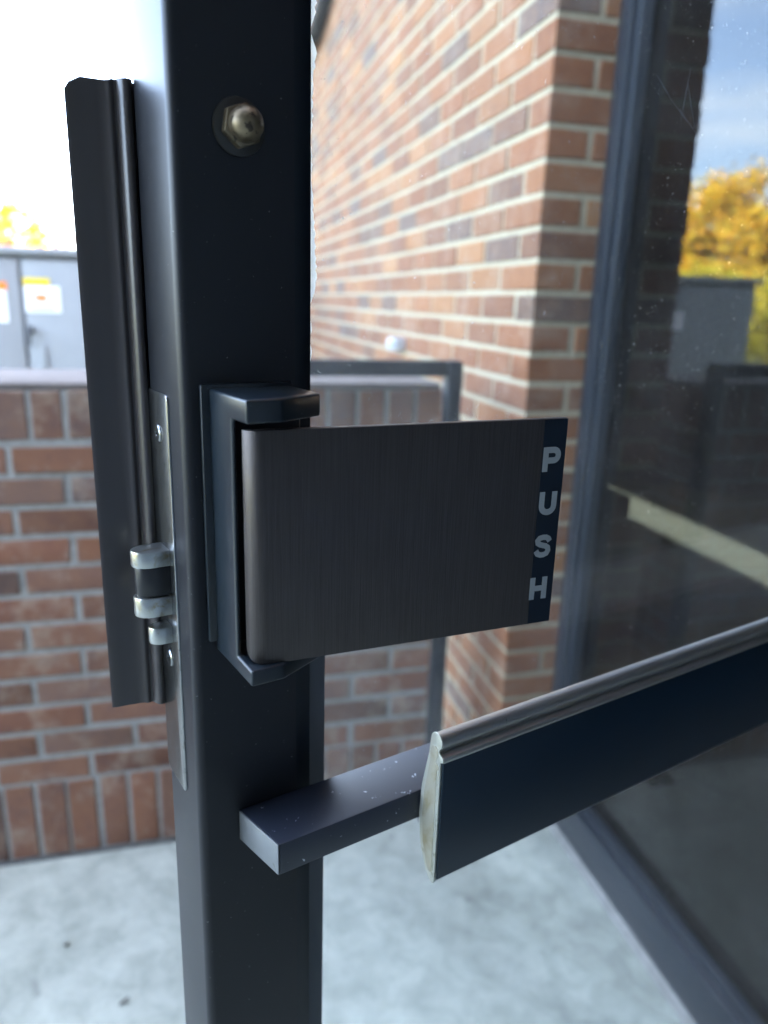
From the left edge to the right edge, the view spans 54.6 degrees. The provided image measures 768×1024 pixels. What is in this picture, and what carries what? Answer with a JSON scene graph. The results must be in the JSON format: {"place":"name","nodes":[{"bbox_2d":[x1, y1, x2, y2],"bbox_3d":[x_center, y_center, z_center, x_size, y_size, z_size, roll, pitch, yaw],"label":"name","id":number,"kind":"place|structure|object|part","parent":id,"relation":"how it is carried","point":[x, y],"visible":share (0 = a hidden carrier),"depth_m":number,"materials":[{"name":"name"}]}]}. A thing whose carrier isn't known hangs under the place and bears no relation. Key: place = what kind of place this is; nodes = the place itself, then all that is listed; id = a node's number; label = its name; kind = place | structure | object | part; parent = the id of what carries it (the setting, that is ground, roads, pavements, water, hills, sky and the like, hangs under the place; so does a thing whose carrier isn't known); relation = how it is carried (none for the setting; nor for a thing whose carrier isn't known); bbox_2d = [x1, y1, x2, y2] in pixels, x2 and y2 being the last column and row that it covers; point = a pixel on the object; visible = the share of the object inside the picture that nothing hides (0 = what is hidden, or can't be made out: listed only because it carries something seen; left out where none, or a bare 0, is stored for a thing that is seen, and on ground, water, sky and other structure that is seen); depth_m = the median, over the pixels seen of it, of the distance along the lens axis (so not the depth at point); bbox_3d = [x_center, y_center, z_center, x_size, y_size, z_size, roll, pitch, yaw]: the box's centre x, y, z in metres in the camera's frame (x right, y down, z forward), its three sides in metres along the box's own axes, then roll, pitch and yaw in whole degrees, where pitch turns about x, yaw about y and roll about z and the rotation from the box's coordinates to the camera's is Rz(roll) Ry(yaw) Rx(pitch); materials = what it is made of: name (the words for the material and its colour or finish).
{"place":"outdoors","nodes":[
{"label":"outdoors","id":0,"kind":"place"},
{"bbox_2d":[0,245,85,368],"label":"utility cabinet","id":1,"kind":"object","parent":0,"point":[41,327],"visible":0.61,"depth_m":3.57,"materials":[{"name":"grey metal"}]},
{"bbox_3d":[-2.143,-0.571,3.574,0.820,1.255,0.029,-2,16,-14],"label":"door","id":2,"kind":"part","parent":1,"relation":"part of","materials":[{"name":"grey metal"}]},
{"bbox_3d":[-1.439,-0.601,3.756,0.604,1.255,0.029,-2,16,-14],"label":"door","id":3,"kind":"part","parent":1,"relation":"part of","materials":[{"name":"grey metal"}]},
{"bbox_2d":[0,0,133,248],"label":"sky","id":4,"kind":"structure","parent":0,"point":[45,45],"materials":[{"name":"white"}]},
{"bbox_2d":[0,817,682,1023],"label":"walkway","id":5,"kind":"structure","parent":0,"point":[525,931],"depth_m":1.53,"materials":[{"name":"concrete"}]},
{"bbox_2d":[310,359,462,819],"bbox_3d":[-0.120,0.234,1.713,0.602,1.152,0.076,-2,16,-14],"label":"metal railing","id":6,"kind":"object","parent":5,"relation":"on","point":[450,372],"visible":0.22,"depth_m":1.61,"materials":[{"name":"black paint"}]},
{"label":"ground","id":7,"kind":"structure","parent":0,"visible":0},
{"bbox_2d":[0,192,56,246],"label":"autumn tree","id":8,"kind":"object","parent":7,"relation":"on","point":[15,209],"visible":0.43,"depth_m":23.98,"materials":[{"name":"yellow plant"}]},
{"bbox_2d":[0,194,75,248],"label":"shrub","id":9,"kind":"object","parent":7,"relation":"on","point":[6,242],"visible":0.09,"depth_m":9.63,"materials":[{"name":"yellow plant"}]},
{"bbox_2d":[0,369,440,865],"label":"brick wall","id":10,"kind":"structure","parent":7,"relation":"on","point":[85,767],"depth_m":1.66,"materials":[{"name":"brown brick"}]},
{"bbox_2d":[310,0,621,729],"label":"brick building","id":11,"kind":"structure","parent":7,"relation":"on","point":[458,149],"depth_m":1.91,"materials":[{"name":"red brick"}]},
{"bbox_2d":[311,0,330,45],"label":"cable","id":12,"kind":"object","parent":11,"relation":"attached to","point":[322,7],"visible":0.24,"depth_m":3.56,"materials":[{"name":"black rubber"}]},
{"bbox_2d":[387,337,404,350],"bbox_3d":[0.040,-0.581,2.574,0.050,0.042,0.090,-2,16,-14],"label":"outlet box","id":13,"kind":"object","parent":11,"relation":"attached to","point":[395,343],"visible":1,"depth_m":2.54,"materials":[{"name":"white plastic"}]},
{"bbox_2d":[548,0,767,1023],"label":"storefront window","id":14,"kind":"structure","parent":11,"relation":"attached to","point":[667,545],"depth_m":1.41,"materials":[{"name":"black glass"}]},
{"bbox_3d":[0.842,0.033,0.311,0.066,2.353,1.038,-2,16,-14],"label":"door frame","id":15,"kind":"object","parent":11,"relation":"attached to","visible":0},
{"bbox_2d":[64,0,767,1023],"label":"glass door","id":16,"kind":"structure","parent":15,"relation":"attached to","point":[264,548],"depth_m":0.31,"materials":[{"name":"metal"}]}
]}

